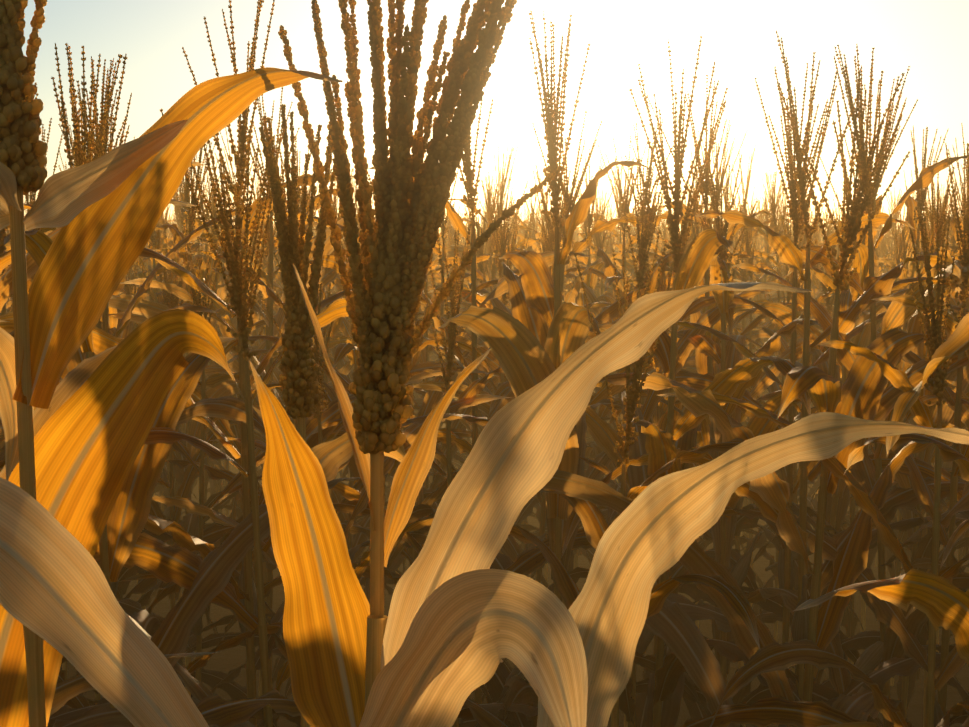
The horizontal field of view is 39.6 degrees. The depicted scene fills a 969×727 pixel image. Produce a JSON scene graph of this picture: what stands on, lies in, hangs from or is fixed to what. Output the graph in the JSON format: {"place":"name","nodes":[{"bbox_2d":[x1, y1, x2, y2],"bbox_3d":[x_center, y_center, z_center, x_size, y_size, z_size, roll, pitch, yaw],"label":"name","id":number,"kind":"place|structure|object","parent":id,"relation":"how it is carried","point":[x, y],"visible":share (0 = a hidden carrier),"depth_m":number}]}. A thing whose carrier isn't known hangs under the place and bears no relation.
{"place":"outdoors","nodes":[
{"label":"outdoors","id":0,"kind":"place"},
{"bbox_2d":[22,0,968,234],"label":"sky","id":1,"kind":"structure","parent":0,"point":[930,37]},
{"bbox_2d":[60,379,968,726],"bbox_3d":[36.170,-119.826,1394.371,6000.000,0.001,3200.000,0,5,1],"label":"field ground","id":2,"kind":"structure","parent":0,"point":[226,661],"depth_m":7.46},
{"bbox_2d":[25,118,97,669],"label":"corn plant","id":3,"kind":"object","parent":2,"relation":"on","point":[29,282],"visible":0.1,"depth_m":4.19},
{"bbox_2d":[0,82,185,726],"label":"corn plant","id":4,"kind":"object","parent":2,"relation":"on","point":[3,232],"visible":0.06,"depth_m":3.44},
{"bbox_2d":[0,199,195,663],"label":"corn plant","id":5,"kind":"object","parent":2,"relation":"on","point":[6,281],"visible":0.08,"depth_m":2.85},
{"bbox_2d":[0,459,220,715],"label":"corn plant","id":6,"kind":"object","parent":2,"relation":"on","point":[67,690],"visible":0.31,"depth_m":1.95},
{"bbox_2d":[58,115,174,509],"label":"corn plant","id":7,"kind":"object","parent":2,"relation":"on","point":[126,331],"visible":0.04,"depth_m":5.84},
{"bbox_2d":[0,250,255,726],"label":"corn plant","id":8,"kind":"object","parent":2,"relation":"on","point":[104,715],"visible":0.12,"depth_m":2.52},
{"bbox_2d":[0,295,300,726],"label":"corn plant","id":9,"kind":"object","parent":2,"relation":"on","point":[216,710],"visible":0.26,"depth_m":2.15},
{"bbox_2d":[2,56,307,699],"bbox_3d":[-1.165,0.419,4.226,1.543,2.743,0.679,-1,5,-9],"label":"corn plant","id":10,"kind":"object","parent":2,"relation":"on","point":[213,533],"visible":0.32,"depth_m":4.25},
{"bbox_2d":[148,204,168,511],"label":"corn plant","id":11,"kind":"object","parent":2,"relation":"on","point":[150,268],"visible":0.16,"depth_m":8.22},
{"bbox_2d":[65,112,256,704],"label":"corn plant","id":12,"kind":"object","parent":2,"relation":"on","point":[125,572],"visible":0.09,"depth_m":5.05},
{"bbox_2d":[76,232,258,675],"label":"corn plant","id":13,"kind":"object","parent":2,"relation":"on","point":[189,523],"visible":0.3,"depth_m":5.06},
{"bbox_2d":[135,225,204,600],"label":"corn plant","id":14,"kind":"object","parent":2,"relation":"on","point":[154,242],"visible":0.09,"depth_m":7.39},
{"bbox_2d":[0,0,342,726],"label":"corn plant","id":15,"kind":"object","parent":2,"relation":"on","point":[105,212],"visible":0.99,"depth_m":0.97},
{"bbox_2d":[3,43,360,707],"bbox_3d":[-0.779,0.678,2.535,0.886,2.529,1.540,0,7,8],"label":"corn plant","id":16,"kind":"object","parent":2,"relation":"on","point":[121,533],"visible":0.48,"depth_m":2.62},
{"bbox_2d":[124,258,263,609],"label":"corn plant","id":17,"kind":"object","parent":2,"relation":"on","point":[213,369],"visible":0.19,"depth_m":6.59},
{"bbox_2d":[144,142,268,696],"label":"corn plant","id":18,"kind":"object","parent":2,"relation":"on","point":[225,388],"visible":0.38,"depth_m":5.84},
{"bbox_2d":[3,80,411,726],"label":"corn plant","id":19,"kind":"object","parent":2,"relation":"on","point":[229,408],"visible":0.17,"depth_m":3.37},
{"bbox_2d":[181,155,236,513],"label":"corn plant","id":20,"kind":"object","parent":2,"relation":"on","point":[216,486],"visible":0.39,"depth_m":8.22},
{"bbox_2d":[153,162,282,659],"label":"corn plant","id":21,"kind":"object","parent":2,"relation":"on","point":[256,325],"visible":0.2,"depth_m":6.71},
{"bbox_2d":[160,167,275,493],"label":"corn plant","id":22,"kind":"object","parent":2,"relation":"on","point":[184,196],"visible":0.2,"depth_m":9.05},
{"bbox_2d":[0,0,444,726],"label":"corn plant","id":23,"kind":"object","parent":2,"relation":"on","point":[244,586],"visible":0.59,"depth_m":3.35},
{"bbox_2d":[137,167,335,481],"bbox_3d":[-1.887,-0.371,12.251,2.809,2.919,1.620,0,5,3],"label":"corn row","id":24,"kind":"object","parent":2,"relation":"on","point":[257,195],"visible":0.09,"depth_m":12.15},
{"bbox_2d":[201,206,281,582],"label":"corn plant","id":25,"kind":"object","parent":2,"relation":"on","point":[237,498],"visible":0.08,"depth_m":6.47},
{"bbox_2d":[88,217,413,726],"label":"corn plant","id":26,"kind":"object","parent":2,"relation":"on","point":[130,607],"visible":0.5,"depth_m":4.27},
{"bbox_2d":[247,237,267,471],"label":"corn plant","id":27,"kind":"object","parent":2,"relation":"on","point":[257,331],"visible":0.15,"depth_m":8.17},
{"bbox_2d":[101,135,445,696],"bbox_3d":[-0.885,0.333,5.903,1.091,2.630,1.443,7,6,40],"label":"corn plant","id":28,"kind":"object","parent":2,"relation":"on","point":[327,278],"visible":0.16,"depth_m":5.76},
{"bbox_2d":[195,127,352,469],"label":"corn plant","id":29,"kind":"object","parent":2,"relation":"on","point":[214,461],"visible":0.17,"depth_m":7.34},
{"bbox_2d":[225,149,354,477],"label":"corn plant","id":30,"kind":"object","parent":2,"relation":"on","point":[277,372],"visible":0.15,"depth_m":7.28},
{"bbox_2d":[109,87,471,690],"bbox_3d":[-0.783,0.310,5.166,1.162,2.800,1.536,4,5,18],"label":"corn plant","id":31,"kind":"object","parent":2,"relation":"on","point":[147,309],"visible":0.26,"depth_m":4.97},
{"bbox_2d":[195,214,416,697],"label":"corn plant","id":32,"kind":"object","parent":2,"relation":"on","point":[350,351],"visible":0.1,"depth_m":5.05},
{"bbox_2d":[120,129,498,726],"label":"corn plant","id":33,"kind":"object","parent":2,"relation":"on","point":[213,679],"visible":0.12,"depth_m":4.35},
{"bbox_2d":[119,252,511,659],"bbox_3d":[-0.301,0.778,3.487,1.182,2.155,0.894,-4,5,-21],"label":"corn plant","id":34,"kind":"object","parent":2,"relation":"on","point":[193,507],"visible":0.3,"depth_m":3.41},
{"bbox_2d":[203,169,439,528],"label":"corn plant","id":35,"kind":"object","parent":2,"relation":"on","point":[346,368],"visible":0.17,"depth_m":5.91},
{"bbox_2d":[93,108,567,726],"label":"corn plant","id":36,"kind":"object","parent":2,"relation":"on","point":[161,560],"visible":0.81,"depth_m":2.65},
{"bbox_2d":[258,104,405,726],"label":"corn plant","id":37,"kind":"object","parent":2,"relation":"on","point":[300,397],"visible":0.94,"depth_m":1.73},
{"bbox_2d":[255,202,498,595],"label":"corn plant","id":38,"kind":"object","parent":2,"relation":"on","point":[455,424],"visible":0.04,"depth_m":5.85},
{"bbox_2d":[162,169,594,726],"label":"corn plant","id":39,"kind":"object","parent":2,"relation":"on","point":[438,493],"visible":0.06,"depth_m":4.21},
{"bbox_2d":[279,170,482,589],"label":"corn plant","id":40,"kind":"object","parent":2,"relation":"on","point":[345,328],"visible":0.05,"depth_m":7.43},
{"bbox_2d":[331,258,467,573],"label":"corn plant","id":41,"kind":"object","parent":2,"relation":"on","point":[461,310],"visible":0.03,"depth_m":8.05},
{"bbox_2d":[348,270,483,565],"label":"corn plant","id":42,"kind":"object","parent":2,"relation":"on","point":[431,400],"visible":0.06,"depth_m":5.14},
{"bbox_2d":[221,98,621,726],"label":"corn plant","id":43,"kind":"object","parent":2,"relation":"on","point":[499,290],"visible":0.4,"depth_m":4.06},
{"bbox_2d":[180,210,706,726],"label":"corn plant","id":44,"kind":"object","parent":2,"relation":"on","point":[530,560],"visible":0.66,"depth_m":3.41},
{"bbox_2d":[428,221,471,466],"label":"corn plant","id":45,"kind":"object","parent":2,"relation":"on","point":[437,276],"visible":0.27,"depth_m":10.57},
{"bbox_2d":[406,214,511,469],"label":"corn plant","id":46,"kind":"object","parent":2,"relation":"on","point":[480,266],"visible":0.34,"depth_m":7.30},
{"bbox_2d":[319,124,615,534],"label":"corn plant","id":47,"kind":"object","parent":2,"relation":"on","point":[334,342],"visible":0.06,"depth_m":6.56},
{"bbox_2d":[342,167,603,547],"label":"corn plant","id":48,"kind":"object","parent":2,"relation":"on","point":[479,275],"visible":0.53,"depth_m":6.42},
{"bbox_2d":[0,309,968,726],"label":"corn plant blades","id":49,"kind":"object","parent":2,"relation":"on","point":[56,593],"visible":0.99,"depth_m":1.08},
{"bbox_2d":[357,215,621,711],"bbox_3d":[0.039,0.496,5.915,1.394,2.290,0.802,1,7,0],"label":"corn plant","id":50,"kind":"object","parent":2,"relation":"on","point":[526,510],"visible":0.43,"depth_m":5.81},
{"bbox_2d":[428,172,564,380],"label":"corn plant","id":51,"kind":"object","parent":2,"relation":"on","point":[438,282],"visible":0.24,"depth_m":10.63},
{"bbox_2d":[432,144,571,468],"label":"corn plant","id":52,"kind":"object","parent":2,"relation":"on","point":[530,242],"visible":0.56,"depth_m":8.92},
{"bbox_2d":[413,213,591,484],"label":"corn plant","id":53,"kind":"object","parent":2,"relation":"on","point":[493,271],"visible":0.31,"depth_m":8.07},
{"bbox_2d":[421,164,604,450],"bbox_3d":[-0.105,-0.350,12.181,2.781,2.890,1.603,0,5,1],"label":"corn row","id":54,"kind":"object","parent":2,"relation":"on","point":[521,222],"visible":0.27,"depth_m":12.19},
{"bbox_2d":[405,223,624,607],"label":"corn plant","id":55,"kind":"object","parent":2,"relation":"on","point":[602,458],"visible":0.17,"depth_m":4.80},
{"bbox_2d":[250,0,811,726],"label":"corn plant","id":56,"kind":"object","parent":2,"relation":"on","point":[446,634],"visible":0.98,"depth_m":1.06},
{"bbox_2d":[490,164,621,301],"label":"corn plant","id":57,"kind":"object","parent":2,"relation":"on","point":[540,234],"visible":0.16,"depth_m":10.39},
{"bbox_2d":[388,10,739,726],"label":"corn plant","id":58,"kind":"object","parent":2,"relation":"on","point":[538,334],"visible":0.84,"depth_m":3.19},
{"bbox_2d":[423,169,705,591],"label":"corn plant","id":59,"kind":"object","parent":2,"relation":"on","point":[492,360],"visible":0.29,"depth_m":5.83},
{"bbox_2d":[529,171,620,563],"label":"corn plant","id":60,"kind":"object","parent":2,"relation":"on","point":[571,294],"visible":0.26,"depth_m":6.50},
{"bbox_2d":[422,111,746,685],"bbox_3d":[0.208,0.399,5.081,1.498,2.638,0.749,8,7,38],"label":"corn plant","id":61,"kind":"object","parent":2,"relation":"on","point":[510,549],"visible":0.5,"depth_m":4.87},
{"bbox_2d":[562,198,620,412],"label":"corn plant","id":62,"kind":"object","parent":2,"relation":"on","point":[600,244],"visible":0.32,"depth_m":8.10},
{"bbox_2d":[561,149,626,568],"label":"corn plant","id":63,"kind":"object","parent":2,"relation":"on","point":[591,280],"visible":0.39,"depth_m":7.36},
{"bbox_2d":[563,191,627,422],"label":"corn plant","id":64,"kind":"object","parent":2,"relation":"on","point":[583,235],"visible":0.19,"depth_m":10.47},
{"bbox_2d":[563,200,650,422],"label":"corn plant","id":65,"kind":"object","parent":2,"relation":"on","point":[628,256],"visible":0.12,"depth_m":9.59},
{"bbox_2d":[573,153,647,482],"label":"corn plant","id":66,"kind":"object","parent":2,"relation":"on","point":[615,232],"visible":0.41,"depth_m":11.28},
{"bbox_2d":[559,189,667,282],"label":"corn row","id":67,"kind":"object","parent":2,"relation":"on","point":[663,224],"visible":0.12,"depth_m":14.47},
{"bbox_2d":[585,118,673,726],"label":"corn plant","id":68,"kind":"object","parent":2,"relation":"on","point":[609,270],"visible":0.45,"depth_m":5.68},
{"bbox_2d":[506,135,762,561],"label":"corn plant","id":69,"kind":"object","parent":2,"relation":"on","point":[591,296],"visible":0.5,"depth_m":6.40},
{"bbox_2d":[461,230,866,726],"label":"corn plant","id":70,"kind":"object","parent":2,"relation":"on","point":[765,712],"visible":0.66,"depth_m":2.51},
{"bbox_2d":[590,203,767,549],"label":"corn plant","id":71,"kind":"object","parent":2,"relation":"on","point":[708,542],"visible":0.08,"depth_m":6.57},
{"bbox_2d":[586,164,772,726],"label":"corn plant","id":72,"kind":"object","parent":2,"relation":"on","point":[606,437],"visible":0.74,"depth_m":4.24},
{"bbox_2d":[574,150,786,444],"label":"corn plant","id":73,"kind":"object","parent":2,"relation":"on","point":[628,264],"visible":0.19,"depth_m":8.76},
{"bbox_2d":[569,194,791,333],"bbox_3d":[1.747,-0.220,12.146,2.572,2.636,1.484,0,5,1],"label":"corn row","id":74,"kind":"object","parent":2,"relation":"on","point":[611,253],"visible":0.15,"depth_m":12.06},
{"bbox_2d":[617,248,761,678],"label":"corn plant","id":75,"kind":"object","parent":2,"relation":"on","point":[659,417],"visible":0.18,"depth_m":4.77},
{"bbox_2d":[598,201,787,628],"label":"corn plant","id":76,"kind":"object","parent":2,"relation":"on","point":[759,334],"visible":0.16,"depth_m":7.36},
{"bbox_2d":[593,197,800,421],"bbox_3d":[2.259,-0.369,13.662,3.061,2.669,1.673,0,5,0],"label":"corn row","id":77,"kind":"object","parent":2,"relation":"on","point":[627,239],"visible":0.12,"depth_m":13.62},
{"bbox_2d":[586,120,833,537],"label":"corn plant","id":78,"kind":"object","parent":2,"relation":"on","point":[759,302],"visible":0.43,"depth_m":8.03},
{"bbox_2d":[621,36,810,726],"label":"corn plant","id":79,"kind":"object","parent":2,"relation":"on","point":[666,681],"visible":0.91,"depth_m":3.28},
{"bbox_2d":[592,177,849,726],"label":"corn plant","id":80,"kind":"object","parent":2,"relation":"on","point":[764,382],"visible":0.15,"depth_m":5.82},
{"bbox_2d":[497,30,968,705],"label":"corn plant","id":81,"kind":"object","parent":2,"relation":"on","point":[897,498],"visible":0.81,"depth_m":3.44},
{"bbox_2d":[598,75,882,662],"bbox_3d":[0.841,0.353,4.924,0.571,2.757,1.779,-6,8,-28],"label":"corn plant","id":82,"kind":"object","parent":2,"relation":"on","point":[705,364],"visible":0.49,"depth_m":4.76},
{"bbox_2d":[710,169,789,358],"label":"corn plant","id":83,"kind":"object","parent":2,"relation":"on","point":[735,292],"visible":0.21,"depth_m":11.06},
{"bbox_2d":[542,69,961,726],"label":"corn plant","id":84,"kind":"object","parent":2,"relation":"on","point":[860,391],"visible":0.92,"depth_m":2.69},
{"bbox_2d":[690,235,833,642],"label":"corn plant","id":85,"kind":"object","parent":2,"relation":"on","point":[758,579],"visible":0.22,"depth_m":6.62},
{"bbox_2d":[677,149,850,719],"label":"corn plant","id":86,"kind":"object","parent":2,"relation":"on","point":[725,355],"visible":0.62,"depth_m":4.19},
{"bbox_2d":[683,204,858,606],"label":"corn plant","id":87,"kind":"object","parent":2,"relation":"on","point":[748,243],"visible":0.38,"depth_m":7.29},
{"bbox_2d":[746,171,798,419],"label":"corn plant","id":88,"kind":"object","parent":2,"relation":"on","point":[770,250],"visible":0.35,"depth_m":10.36},
{"bbox_2d":[726,145,820,553],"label":"corn plant","id":89,"kind":"object","parent":2,"relation":"on","point":[753,229],"visible":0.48,"depth_m":8.94},
{"bbox_2d":[726,199,824,516],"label":"corn plant","id":90,"kind":"object","parent":2,"relation":"on","point":[816,485],"visible":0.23,"depth_m":8.06},
{"bbox_2d":[720,230,833,545],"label":"corn plant","id":91,"kind":"object","parent":2,"relation":"on","point":[744,276],"visible":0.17,"depth_m":8.09},
{"bbox_2d":[727,170,849,392],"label":"corn plant","id":92,"kind":"object","parent":2,"relation":"on","point":[774,219],"visible":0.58,"depth_m":8.88},
{"bbox_2d":[609,62,968,726],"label":"corn plant","id":93,"kind":"object","parent":2,"relation":"on","point":[701,382],"visible":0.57,"depth_m":4.24},
{"bbox_2d":[719,181,880,332],"bbox_3d":[3.536,-0.628,15.294,2.791,2.900,1.609,0,5,3],"label":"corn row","id":94,"kind":"object","parent":2,"relation":"on","point":[783,201],"visible":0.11,"depth_m":15.15},
{"bbox_2d":[658,207,968,726],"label":"corn plant","id":95,"kind":"object","parent":2,"relation":"on","point":[773,656],"visible":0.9,"depth_m":2.61},
{"bbox_2d":[797,222,830,487],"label":"corn plant","id":96,"kind":"object","parent":2,"relation":"on","point":[815,281],"visible":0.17,"depth_m":10.53},
{"bbox_2d":[729,119,907,664],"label":"corn plant","id":97,"kind":"object","parent":2,"relation":"on","point":[782,313],"visible":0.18,"depth_m":5.72},
{"bbox_2d":[693,44,968,726],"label":"corn plant","id":98,"kind":"object","parent":2,"relation":"on","point":[888,645],"visible":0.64,"depth_m":4.09},
{"bbox_2d":[741,66,927,681],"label":"corn plant","id":99,"kind":"object","parent":2,"relation":"on","point":[837,504],"visible":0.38,"depth_m":4.88},
{"bbox_2d":[732,215,948,672],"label":"corn plant","id":100,"kind":"object","parent":2,"relation":"on","point":[774,386],"visible":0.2,"depth_m":5.93},
{"bbox_2d":[740,221,943,595],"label":"corn plant","id":101,"kind":"object","parent":2,"relation":"on","point":[813,504],"visible":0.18,"depth_m":6.75},
{"bbox_2d":[723,143,968,726],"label":"corn plant","id":102,"kind":"object","parent":2,"relation":"on","point":[890,615],"visible":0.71,"depth_m":3.46},
{"bbox_2d":[740,185,966,377],"bbox_3d":[3.505,-0.278,12.143,2.684,2.751,1.549,0,5,0],"label":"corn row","id":103,"kind":"object","parent":2,"relation":"on","point":[816,290],"visible":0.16,"depth_m":12.06},
{"bbox_2d":[763,184,966,378],"bbox_3d":[4.017,-0.462,13.720,2.774,2.843,1.601,0,5,2],"label":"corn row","id":104,"kind":"object","parent":2,"relation":"on","point":[814,238],"visible":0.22,"depth_m":13.64},
{"bbox_2d":[836,137,902,631],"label":"corn plant","id":105,"kind":"object","parent":2,"relation":"on","point":[863,603],"visible":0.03,"depth_m":7.38},
{"bbox_2d":[793,209,968,726],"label":"corn plant","id":106,"kind":"object","parent":2,"relation":"on","point":[939,601],"visible":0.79,"depth_m":1.71},
{"bbox_2d":[810,395,968,699],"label":"corn plant","id":107,"kind":"object","parent":2,"relation":"on","point":[865,640],"visible":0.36,"depth_m":4.28},
{"bbox_2d":[813,183,968,519],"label":"corn plant","id":108,"kind":"object","parent":2,"relation":"on","point":[847,516],"visible":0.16,"depth_m":7.14},
{"bbox_2d":[875,192,913,566],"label":"corn plant","id":109,"kind":"object","parent":2,"relation":"on","point":[898,256],"visible":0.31,"depth_m":8.91},
{"bbox_2d":[891,205,915,531],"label":"corn plant","id":110,"kind":"object","parent":2,"relation":"on","point":[903,275],"visible":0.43,"depth_m":8.05},
{"bbox_2d":[842,180,966,317],"bbox_3d":[4.916,-0.544,14.423,2.372,2.884,1.768,0,5,2],"label":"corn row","id":111,"kind":"object","parent":2,"relation":"on","point":[885,252],"visible":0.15,"depth_m":14.43},
{"bbox_2d":[870,295,968,726],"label":"corn plant","id":112,"kind":"object","parent":2,"relation":"on","point":[951,324],"visible":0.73,"depth_m":3.13},
{"bbox_2d":[878,190,961,310],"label":"corn plant","id":113,"kind":"object","parent":2,"relation":"on","point":[892,263],"visible":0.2,"depth_m":8.89},
{"bbox_2d":[876,204,968,726],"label":"corn plant","id":114,"kind":"object","parent":2,"relation":"on","point":[948,443],"visible":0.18,"depth_m":5.67},
{"bbox_2d":[876,126,968,685],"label":"corn plant","id":115,"kind":"object","parent":2,"relation":"on","point":[911,203],"visible":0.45,"depth_m":6.37},
{"bbox_2d":[890,167,968,717],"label":"corn plant","id":116,"kind":"object","parent":2,"relation":"on","point":[906,684],"visible":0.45,"depth_m":4.95},
{"bbox_2d":[897,381,968,710],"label":"corn plant","id":117,"kind":"object","parent":2,"relation":"on","point":[924,563],"visible":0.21,"depth_m":4.88},
{"bbox_2d":[903,250,968,678],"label":"corn plant","id":118,"kind":"object","parent":2,"relation":"on","point":[907,551],"visible":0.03,"depth_m":6.70},
{"bbox_2d":[906,356,968,617],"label":"corn plant","id":119,"kind":"object","parent":2,"relation":"on","point":[952,571],"visible":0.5,"depth_m":3.15},
{"bbox_2d":[940,519,968,567],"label":"corn plant","id":120,"kind":"object","parent":2,"relation":"on","point":[961,529],"visible":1,"depth_m":2.68},
{"bbox_2d":[942,123,967,566],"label":"corn plant","id":121,"kind":"object","parent":2,"relation":"on","point":[953,299],"visible":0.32,"depth_m":7.28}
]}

